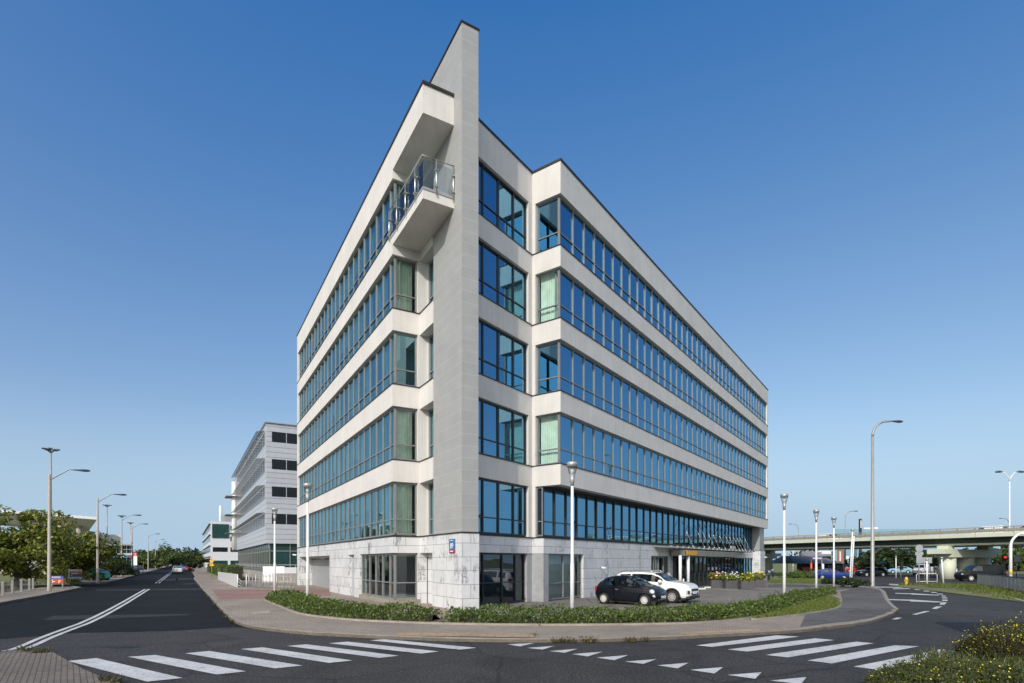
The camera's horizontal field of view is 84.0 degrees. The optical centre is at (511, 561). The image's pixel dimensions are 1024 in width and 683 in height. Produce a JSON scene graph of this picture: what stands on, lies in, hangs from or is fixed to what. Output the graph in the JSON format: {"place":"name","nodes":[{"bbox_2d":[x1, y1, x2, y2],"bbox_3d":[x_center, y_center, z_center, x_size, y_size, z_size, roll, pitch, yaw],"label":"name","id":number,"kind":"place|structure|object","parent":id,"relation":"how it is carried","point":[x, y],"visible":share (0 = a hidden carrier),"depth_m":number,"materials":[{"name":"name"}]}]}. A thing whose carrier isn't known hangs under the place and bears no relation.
{"place":"outdoors","nodes":[
{"label":"outdoors","id":0,"kind":"place"},
{"bbox_2d":[0,649,118,682],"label":"corner pavement","id":1,"kind":"structure","parent":0,"point":[19,666],"depth_m":11.96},
{"bbox_2d":[0,565,170,603],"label":"pavement","id":2,"kind":"structure","parent":0,"point":[26,593],"depth_m":43.57,"materials":[{"name":"concrete"}]},
{"bbox_2d":[0,578,33,595],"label":"wire fence","id":3,"kind":"object","parent":2,"relation":"on","point":[2,588],"visible":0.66,"depth_m":40.39,"materials":[{"name":"metal"}]},
{"bbox_2d":[47,469,89,590],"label":"street lamp","id":4,"kind":"object","parent":2,"relation":"on","point":[49,586],"visible":0.97,"depth_m":42.61,"materials":[{"name":"metal"}]},
{"bbox_2d":[34,529,128,582],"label":"maple tree","id":5,"kind":"object","parent":2,"relation":"on","point":[84,560],"visible":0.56,"depth_m":59.38,"materials":[{"name":"green plant"}]},
{"bbox_2d":[0,567,164,603],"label":"kerb","id":6,"kind":"structure","parent":2,"relation":"on","point":[30,597],"depth_m":41.77,"materials":[{"name":"concrete"}]},
{"bbox_2d":[99,534,132,565],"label":"showroom","id":7,"kind":"structure","parent":2,"relation":"on","point":[127,549],"depth_m":100.00,"materials":[{"name":"white glass"}]},
{"bbox_2d":[103,559,136,576],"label":"dark shrub","id":8,"kind":"object","parent":2,"relation":"on","point":[121,569],"visible":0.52,"depth_m":79.96,"materials":[{"name":"green plant"}]},
{"bbox_2d":[137,554,156,569],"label":"tree","id":9,"kind":"object","parent":2,"relation":"on","point":[142,559],"visible":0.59,"depth_m":159.59,"materials":[{"name":"green plant"}]},
{"bbox_2d":[137,545,183,568],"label":"tree","id":10,"kind":"object","parent":2,"relation":"on","point":[161,561],"visible":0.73,"depth_m":178.24,"materials":[{"name":"green plant"}]},
{"bbox_2d":[0,565,252,638],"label":"street","id":11,"kind":"structure","parent":0,"point":[23,618],"depth_m":27.37,"materials":[{"name":"grey asphalt"}]},
{"bbox_2d":[0,504,85,586],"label":"maple tree","id":12,"kind":"object","parent":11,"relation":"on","point":[31,540],"visible":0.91,"depth_m":49.35,"materials":[{"name":"green plant"}]},
{"bbox_2d":[0,573,170,650],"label":"lines","id":13,"kind":"object","parent":11,"relation":"on","point":[44,640],"visible":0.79,"depth_m":20.75,"materials":[{"name":"paint"}]},
{"bbox_2d":[44,578,200,619],"bbox_3d":[-32.194,2.292,50.902,7.753,0.001,64.161,0,0,-31],"label":"asphalt patch","id":14,"kind":"object","parent":11,"relation":"on","point":[88,616],"visible":0.85,"depth_m":24.27,"materials":[{"name":"grey asphalt"}]},
{"bbox_2d":[146,543,191,566],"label":"tree","id":15,"kind":"object","parent":11,"relation":"on","point":[187,556],"visible":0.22,"depth_m":232.19,"materials":[{"name":"green plant"}]},
{"bbox_2d":[213,590,330,598],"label":"red brick drive","id":16,"kind":"structure","parent":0,"point":[234,594],"depth_m":39.52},
{"bbox_2d":[271,508,277,590],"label":"cone lamp","id":17,"kind":"object","parent":16,"relation":"on","point":[274,563],"visible":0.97,"depth_m":41.54,"materials":[{"name":"metal"}]},
{"bbox_2d":[0,574,1023,682],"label":"junction road","id":18,"kind":"structure","parent":0,"point":[954,617],"depth_m":14.27,"materials":[{"name":"grey asphalt"}]},
{"bbox_2d":[70,639,473,680],"bbox_3d":[-5.620,2.288,14.166,8.768,0.001,3.847,0,0,-35],"label":"zebra crossing","id":19,"kind":"object","parent":18,"relation":"on","point":[127,670],"visible":1,"depth_m":13.32,"materials":[{"name":"paint"}]},
{"bbox_2d":[297,19,767,609],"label":"office building","id":20,"kind":"structure","parent":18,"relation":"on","point":[495,335],"depth_m":32.02,"materials":[{"name":"white stone"}]},
{"bbox_2d":[312,558,329,587],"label":"garage door","id":21,"kind":"structure","parent":20,"relation":"in","point":[320,566],"depth_m":50.30,"materials":[{"name":"grey paint"}]},
{"bbox_2d":[299,407,396,504],"bbox_3d":[-13.026,-6.457,41.974,0.355,3.275,28.316,0,0,-30],"label":"window","id":22,"kind":"structure","parent":20,"relation":"in","point":[340,466],"depth_m":37.74,"materials":[{"name":"blue glass"}]},
{"bbox_2d":[299,482,399,546],"bbox_3d":[-13.026,-2.542,41.974,0.355,3.275,28.316,0,0,-30],"label":"window","id":23,"kind":"structure","parent":20,"relation":"in","point":[342,521],"depth_m":37.51,"materials":[{"name":"blue glass"}]},
{"bbox_2d":[299,331,399,462],"bbox_3d":[-13.026,-10.373,41.974,0.355,3.275,28.316,0,0,-30],"label":"window","id":24,"kind":"structure","parent":20,"relation":"in","point":[348,402],"depth_m":37.71,"materials":[{"name":"blue glass"}]},
{"bbox_2d":[299,256,399,420],"bbox_3d":[-13.026,-14.287,41.974,0.355,3.275,28.316,0,0,-30],"label":"window","id":25,"kind":"structure","parent":20,"relation":"in","point":[360,326],"depth_m":36.84,"materials":[{"name":"blue glass"}]},
{"bbox_2d":[299,181,399,378],"bbox_3d":[-13.026,-18.203,41.974,0.355,3.275,28.316,0,0,-30],"label":"window","id":26,"kind":"structure","parent":20,"relation":"in","point":[370,245],"depth_m":37.50,"materials":[{"name":"blue glass"}]},
{"bbox_2d":[362,553,395,599],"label":"window","id":27,"kind":"structure","parent":20,"relation":"in","point":[370,580],"depth_m":32.15,"materials":[{"name":"grey glass"}]},
{"bbox_2d":[394,553,416,599],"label":"window","id":28,"kind":"structure","parent":20,"relation":"in","point":[415,554],"depth_m":29.88,"materials":[{"name":"grey glass"}]},
{"bbox_2d":[395,482,416,535],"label":"window","id":29,"kind":"structure","parent":20,"relation":"in","point":[405,519],"depth_m":30.19,"materials":[{"name":"green glass"}]},
{"bbox_2d":[395,407,416,460],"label":"window","id":30,"kind":"structure","parent":20,"relation":"in","point":[404,415],"depth_m":30.19,"materials":[{"name":"green glass"}]},
{"bbox_2d":[395,332,416,386],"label":"window","id":31,"kind":"structure","parent":20,"relation":"in","point":[398,333],"depth_m":30.06,"materials":[{"name":"green glass"}]},
{"bbox_2d":[395,257,416,311],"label":"window","id":32,"kind":"structure","parent":20,"relation":"in","point":[405,294],"depth_m":30.19,"materials":[{"name":"green glass"}]},
{"bbox_2d":[429,483,432,534],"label":"window","id":33,"kind":"structure","parent":20,"relation":"in","point":[430,485],"depth_m":30.28,"materials":[{"name":"glass"}]},
{"bbox_2d":[478,477,525,535],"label":"window","id":34,"kind":"structure","parent":20,"relation":"in","point":[501,505],"depth_m":29.68,"materials":[{"name":"blue glass"}]},
{"bbox_2d":[478,398,525,463],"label":"window","id":35,"kind":"structure","parent":20,"relation":"in","point":[501,430],"depth_m":29.68,"materials":[{"name":"blue glass"}]},
{"bbox_2d":[478,319,525,391],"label":"window","id":36,"kind":"structure","parent":20,"relation":"in","point":[501,357],"depth_m":29.69,"materials":[{"name":"blue glass"}]},
{"bbox_2d":[478,239,525,320],"bbox_3d":[-0.836,-14.527,29.276,0.140,2.755,5.390,0,0,36],"label":"window","id":37,"kind":"structure","parent":20,"relation":"in","point":[499,280],"depth_m":29.68,"materials":[{"name":"blue glass"}]},
{"bbox_2d":[478,160,525,248],"bbox_3d":[-0.836,-18.442,29.276,0.140,2.755,5.390,0,0,36],"label":"window","id":38,"kind":"structure","parent":20,"relation":"in","point":[497,202],"depth_m":29.68,"materials":[{"name":"blue glass"}]},
{"bbox_2d":[479,552,524,605],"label":"window","id":39,"kind":"structure","parent":20,"relation":"in","point":[501,575],"depth_m":29.71,"materials":[{"name":"black glass"}]},
{"bbox_2d":[536,486,542,536],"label":"window","id":40,"kind":"structure","parent":20,"relation":"in","point":[538,491],"depth_m":31.55,"materials":[{"name":"glass"}]},
{"bbox_2d":[537,413,558,464],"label":"window","id":41,"kind":"structure","parent":20,"relation":"in","point":[549,450],"depth_m":31.54,"materials":[{"name":"green glass"}]},
{"bbox_2d":[537,341,558,393],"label":"window","id":42,"kind":"structure","parent":20,"relation":"in","point":[547,354],"depth_m":31.28,"materials":[{"name":"blue glass"}]},
{"bbox_2d":[537,268,558,322],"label":"window","id":43,"kind":"structure","parent":20,"relation":"in","point":[548,304],"depth_m":31.60,"materials":[{"name":"green glass"}]},
{"bbox_2d":[537,196,558,251],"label":"window","id":44,"kind":"structure","parent":20,"relation":"in","point":[548,211],"depth_m":31.28,"materials":[{"name":"blue glass"}]},
{"bbox_2d":[549,554,580,599],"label":"window","id":45,"kind":"structure","parent":20,"relation":"in","point":[562,582],"depth_m":33.28,"materials":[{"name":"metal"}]},
{"bbox_2d":[541,486,751,549],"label":"window","id":46,"kind":"structure","parent":20,"relation":"in","point":[595,518],"depth_m":40.47,"materials":[{"name":"blue glass"}]},
{"bbox_2d":[555,268,765,454],"bbox_3d":[17.074,-14.287,51.195,0.355,3.275,49.999,0,0,36],"label":"window","id":47,"kind":"structure","parent":20,"relation":"in","point":[577,305],"depth_m":39.81,"materials":[{"name":"blue glass"}]},
{"bbox_2d":[559,413,765,518],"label":"window","id":48,"kind":"structure","parent":20,"relation":"in","point":[594,449],"depth_m":40.24,"materials":[{"name":"blue glass"}]},
{"bbox_2d":[559,340,765,486],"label":"window","id":49,"kind":"structure","parent":20,"relation":"in","point":[581,377],"depth_m":40.09,"materials":[{"name":"blue glass"}]},
{"bbox_2d":[559,196,765,423],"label":"window","id":50,"kind":"structure","parent":20,"relation":"in","point":[575,234],"depth_m":40.09,"materials":[{"name":"blue glass"}]},
{"bbox_2d":[682,556,734,585],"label":"window","id":51,"kind":"structure","parent":20,"relation":"in","point":[700,567],"depth_m":52.06,"materials":[{"name":"black glass"}]},
{"bbox_2d":[735,558,751,575],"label":"window","id":52,"kind":"structure","parent":20,"relation":"in","point":[742,565],"depth_m":66.68,"materials":[{"name":"blue glass"}]},
{"bbox_2d":[264,594,838,625],"bbox_3d":[5.046,2.220,27.834,36.662,0.160,15.606,0,0,-9],"label":"bed edging","id":53,"kind":"object","parent":18,"relation":"on","point":[546,624],"visible":0.52,"depth_m":20.05,"materials":[{"name":"concrete"}]},
{"bbox_2d":[509,643,805,682],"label":"give way triangles","id":54,"kind":"object","parent":18,"relation":"on","point":[755,675],"visible":1,"depth_m":12.55,"materials":[{"name":"paint"}]},
{"bbox_2d":[750,600,841,619],"bbox_3d":[14.913,2.225,27.863,1.977,0.150,16.990,0,0,37],"label":"lawn edging","id":55,"kind":"object","parent":18,"relation":"on","point":[837,607],"visible":0.34,"depth_m":23.16,"materials":[{"name":"concrete"}]},
{"bbox_2d":[770,577,837,584],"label":"grass strip","id":56,"kind":"object","parent":18,"relation":"on","point":[776,578],"depth_m":73.46,"materials":[{"name":"green plant"}]},
{"bbox_2d":[776,570,813,577],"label":"dark shrub","id":57,"kind":"object","parent":56,"relation":"on","point":[789,574],"visible":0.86,"depth_m":74.48,"materials":[{"name":"green plant"}]},
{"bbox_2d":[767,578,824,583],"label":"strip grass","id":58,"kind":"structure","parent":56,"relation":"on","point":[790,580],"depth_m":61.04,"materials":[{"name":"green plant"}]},
{"bbox_2d":[698,635,953,668],"bbox_3d":[8.315,2.288,15.089,4.820,0.001,4.550,0,0,-35],"label":"zebra crossing","id":59,"kind":"object","parent":18,"relation":"on","point":[848,656],"visible":0.92,"depth_m":14.84,"materials":[{"name":"paint"}]},
{"bbox_2d":[812,569,848,578],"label":"hatchback","id":60,"kind":"object","parent":18,"relation":"on","point":[823,573],"visible":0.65,"depth_m":73.68,"materials":[{"name":"blue paint"}]},
{"bbox_2d":[854,567,887,576],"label":"parked car","id":61,"kind":"object","parent":18,"relation":"on","point":[879,571],"visible":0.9,"depth_m":88.46,"materials":[{"name":"teal paint"}]},
{"bbox_2d":[870,420,902,586],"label":"tall lamp","id":62,"kind":"object","parent":18,"relation":"on","point":[872,574],"visible":0.95,"depth_m":49.48,"materials":[{"name":"grey metal"}]},
{"bbox_2d":[954,565,1006,580],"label":"dark van","id":63,"kind":"object","parent":18,"relation":"on","point":[969,572],"visible":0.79,"depth_m":66.44,"materials":[{"name":"black paint"}]},
{"bbox_2d":[0,563,1023,592],"bbox_3d":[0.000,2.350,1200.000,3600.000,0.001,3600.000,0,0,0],"label":"ground","id":64,"kind":"structure","parent":0,"point":[777,568],"depth_m":113.98,"materials":[{"name":"green plant"}]},
{"bbox_2d":[0,510,96,574],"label":"canopy hall","id":65,"kind":"structure","parent":64,"relation":"on","point":[85,523],"depth_m":95.72,"materials":[{"name":"concrete"}]},
{"bbox_2d":[96,494,126,583],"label":"street lamp","id":66,"kind":"object","parent":64,"relation":"on","point":[97,550],"visible":0.96,"depth_m":58.36,"materials":[{"name":"metal"}]},
{"bbox_2d":[139,547,976,559],"bbox_3d":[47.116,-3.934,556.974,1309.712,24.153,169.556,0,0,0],"label":"wood","id":67,"kind":"object","parent":64,"relation":"on","point":[196,550],"visible":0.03,"depth_m":556.58,"materials":[{"name":"green plant"}]},
{"bbox_2d":[773,551,844,572],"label":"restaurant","id":68,"kind":"structure","parent":64,"relation":"on","point":[802,562],"depth_m":108.96},
{"bbox_2d":[835,527,937,567],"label":"blue hall","id":69,"kind":"structure","parent":64,"relation":"on","point":[848,551],"depth_m":210.00,"materials":[{"name":"white paint"}]},
{"bbox_2d":[853,548,922,569],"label":"street tree","id":70,"kind":"object","parent":64,"relation":"on","point":[889,555],"visible":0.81,"depth_m":115.46,"materials":[{"name":"green plant"}]},
{"bbox_2d":[764,525,1023,578],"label":"overpass","id":71,"kind":"object","parent":64,"relation":"on","point":[945,543],"visible":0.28,"depth_m":79.03,"materials":[{"name":"grey concrete"}]},
{"bbox_2d":[991,546,1023,571],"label":"street tree","id":72,"kind":"object","parent":64,"relation":"on","point":[1020,553],"visible":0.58,"depth_m":138.10,"materials":[{"name":"green plant"}]},
{"bbox_2d":[0,0,1023,559],"label":"sky","id":73,"kind":"structure","parent":0,"point":[836,187],"materials":[{"name":"blue"}]},
{"bbox_2d":[191,567,898,642],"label":"pavement","id":74,"kind":"structure","parent":0,"point":[244,609],"depth_m":19.73,"materials":[{"name":"concrete"}]},
{"bbox_2d":[202,506,237,566],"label":"distant office","id":75,"kind":"structure","parent":74,"relation":"on","point":[217,544],"depth_m":189.26,"materials":[{"name":"metal"}]},
{"bbox_2d":[212,524,228,537],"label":"window","id":76,"kind":"structure","parent":75,"relation":"in","point":[218,530],"depth_m":188.25,"materials":[{"name":"green glass"}]},
{"bbox_2d":[218,572,246,586],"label":"ramp wall","id":77,"kind":"structure","parent":74,"relation":"on","point":[231,579],"depth_m":54.78,"materials":[{"name":"white paint"}]},
{"bbox_2d":[225,421,296,582],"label":"grey office","id":78,"kind":"structure","parent":74,"relation":"on","point":[265,480],"depth_m":72.40,"materials":[{"name":"metal"}]},
{"bbox_2d":[232,432,264,484],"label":"window","id":79,"kind":"structure","parent":78,"relation":"in","point":[261,443],"depth_m":86.25,"materials":[{"name":"grey glass"}]},
{"bbox_2d":[233,486,264,520],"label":"window","id":80,"kind":"structure","parent":78,"relation":"in","point":[259,497],"depth_m":84.81,"materials":[{"name":"grey glass"}]},
{"bbox_2d":[234,513,264,537],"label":"window","id":81,"kind":"structure","parent":78,"relation":"in","point":[259,522],"depth_m":83.74,"materials":[{"name":"grey glass"}]},
{"bbox_2d":[234,459,264,502],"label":"window","id":82,"kind":"structure","parent":78,"relation":"in","point":[260,470],"depth_m":83.74,"materials":[{"name":"grey glass"}]},
{"bbox_2d":[248,574,294,588],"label":"gate railing","id":83,"kind":"object","parent":74,"relation":"on","point":[280,581],"visible":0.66,"depth_m":47.96,"materials":[{"name":"metal"}]},
{"bbox_2d":[263,566,296,581],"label":"podium wall","id":84,"kind":"structure","parent":74,"relation":"on","point":[267,570],"depth_m":62.00,"materials":[{"name":"white paint"}]},
{"bbox_2d":[14,584,899,682],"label":"kerb weeds","id":85,"kind":"object","parent":74,"relation":"on","point":[115,678],"visible":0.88,"depth_m":14.69,"materials":[{"name":"green plant"}]},
{"bbox_2d":[193,573,897,642],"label":"kerb","id":86,"kind":"structure","parent":74,"relation":"on","point":[617,639],"depth_m":17.43,"materials":[{"name":"concrete"}]},
{"bbox_2d":[397,629,759,636],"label":"tactile paving","id":87,"kind":"structure","parent":74,"relation":"on","point":[484,635],"depth_m":17.09,"materials":[{"name":"grey concrete"}]},
{"bbox_2d":[839,576,870,587],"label":"dark shrub","id":88,"kind":"object","parent":74,"relation":"on","point":[850,581],"visible":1,"depth_m":48.14,"materials":[{"name":"green plant"}]},
{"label":"hedge strip","id":89,"kind":"structure","parent":74,"relation":"on","visible":0},
{"bbox_2d":[223,564,243,579],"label":"clipped hedge","id":90,"kind":"object","parent":89,"relation":"on","point":[235,569],"visible":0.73,"depth_m":67.60,"materials":[{"name":"green plant"}]},
{"bbox_2d":[279,594,832,622],"bbox_3d":[5.015,2.240,28.224,36.534,0.120,16.218,0,0,-9],"label":"planting bed","id":91,"kind":"object","parent":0,"point":[439,620],"visible":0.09,"depth_m":21.12,"materials":[{"name":"green plant"}]},
{"bbox_2d":[303,483,311,595],"bbox_3d":[-10.243,-0.810,28.536,0.430,6.220,0.430,0,0,0],"label":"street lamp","id":92,"kind":"object","parent":91,"relation":"on","point":[307,486],"visible":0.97,"depth_m":28.48,"materials":[{"name":"white metal"}]},
{"bbox_2d":[265,588,442,621],"bbox_3d":[-8.766,1.788,26.414,3.539,0.846,16.776,0,0,-40],"label":"hedge","id":93,"kind":"object","parent":91,"relation":"on","point":[291,599],"visible":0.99,"depth_m":22.25,"materials":[{"name":"green plant"}]},
{"bbox_2d":[442,583,837,625],"bbox_3d":[11.055,1.788,27.440,30.523,0.852,6.624,0,0,-37],"label":"hedge","id":94,"kind":"object","parent":91,"relation":"on","point":[769,603],"visible":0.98,"depth_m":20.65,"materials":[{"name":"green plant"}]},
{"bbox_2d":[473,580,842,614],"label":"forecourt","id":95,"kind":"structure","parent":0,"point":[717,595],"depth_m":32.38,"materials":[{"name":"concrete"}]},
{"bbox_2d":[567,461,577,614],"bbox_3d":[2.373,-0.810,22.412,0.430,6.220,0.430,0,0,0],"label":"street lamp","id":96,"kind":"object","parent":95,"relation":"on","point":[572,464],"visible":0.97,"depth_m":22.35,"materials":[{"name":"metal"}]},
{"bbox_2d":[595,575,667,605],"bbox_3d":[6.194,1.367,29.586,3.610,1.682,1.903,0,0,39],"label":"hatchback","id":97,"kind":"object","parent":95,"relation":"on","point":[626,588],"visible":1,"depth_m":28.98,"materials":[{"name":"black paint"}]},
{"bbox_2d":[617,570,699,602],"bbox_3d":[7.997,1.343,31.653,4.485,1.729,2.288,0,0,38],"label":"white suv","id":98,"kind":"object","parent":95,"relation":"on","point":[677,590],"visible":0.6,"depth_m":30.43,"materials":[{"name":"paint"}]},
{"bbox_2d":[780,494,787,593],"bbox_3d":[15.760,-0.810,32.941,0.430,6.220,0.430,0,0,0],"label":"cone lamp","id":99,"kind":"object","parent":95,"relation":"on","point":[784,496],"visible":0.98,"depth_m":32.89,"materials":[{"name":"metal"}]},
{"bbox_2d":[813,510,818,588],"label":"cone lamp","id":100,"kind":"object","parent":95,"relation":"on","point":[816,519],"visible":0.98,"depth_m":43.01,"materials":[{"name":"metal"}]},
{"bbox_2d":[768,584,852,588],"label":"driveway","id":101,"kind":"structure","parent":0,"point":[796,585],"depth_m":50.53,"materials":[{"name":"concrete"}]},
{"bbox_2d":[800,588,892,626],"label":"path","id":102,"kind":"structure","parent":0,"point":[860,603],"depth_m":26.79,"materials":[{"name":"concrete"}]},
{"bbox_2d":[888,582,1023,602],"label":"verge","id":103,"kind":"structure","parent":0,"point":[952,590],"depth_m":42.87,"materials":[{"name":"green plant"}]},
{"bbox_2d":[915,545,923,582],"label":"sign cluster","id":104,"kind":"object","parent":103,"relation":"on","point":[919,553],"visible":0.93,"depth_m":56.31,"materials":[{"name":"metal"}]},
{"bbox_2d":[977,574,1023,591],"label":"panel fence","id":105,"kind":"object","parent":103,"relation":"on","point":[1012,583],"visible":0.86,"depth_m":45.63,"materials":[{"name":"grey metal"}]},
{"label":"verge","id":106,"kind":"structure","parent":0,"visible":0},
{"bbox_2d":[859,664,972,682],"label":"flowering shrub","id":107,"kind":"object","parent":106,"relation":"on","point":[909,676],"visible":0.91,"depth_m":10.19,"materials":[{"name":"green plant"}]},
{"bbox_2d":[870,652,1023,682],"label":"flowering shrub","id":108,"kind":"object","parent":106,"relation":"on","point":[976,672],"visible":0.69,"depth_m":10.46,"materials":[{"name":"green plant"}]},
{"bbox_2d":[906,643,1023,682],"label":"weeds","id":109,"kind":"object","parent":106,"relation":"on","point":[1019,661],"visible":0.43,"depth_m":12.80,"materials":[{"name":"green plant"}]},
{"bbox_2d":[952,620,1023,661],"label":"flowering shrub","id":110,"kind":"object","parent":106,"relation":"on","point":[1005,643],"visible":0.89,"depth_m":13.20,"materials":[{"name":"yellow plant"}]},
{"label":"lawn","id":111,"kind":"structure","parent":0,"visible":0},
{"bbox_2d":[752,596,841,617],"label":"lawn grass","id":112,"kind":"structure","parent":111,"relation":"on","point":[821,603],"depth_m":26.31,"materials":[{"name":"green plant"}]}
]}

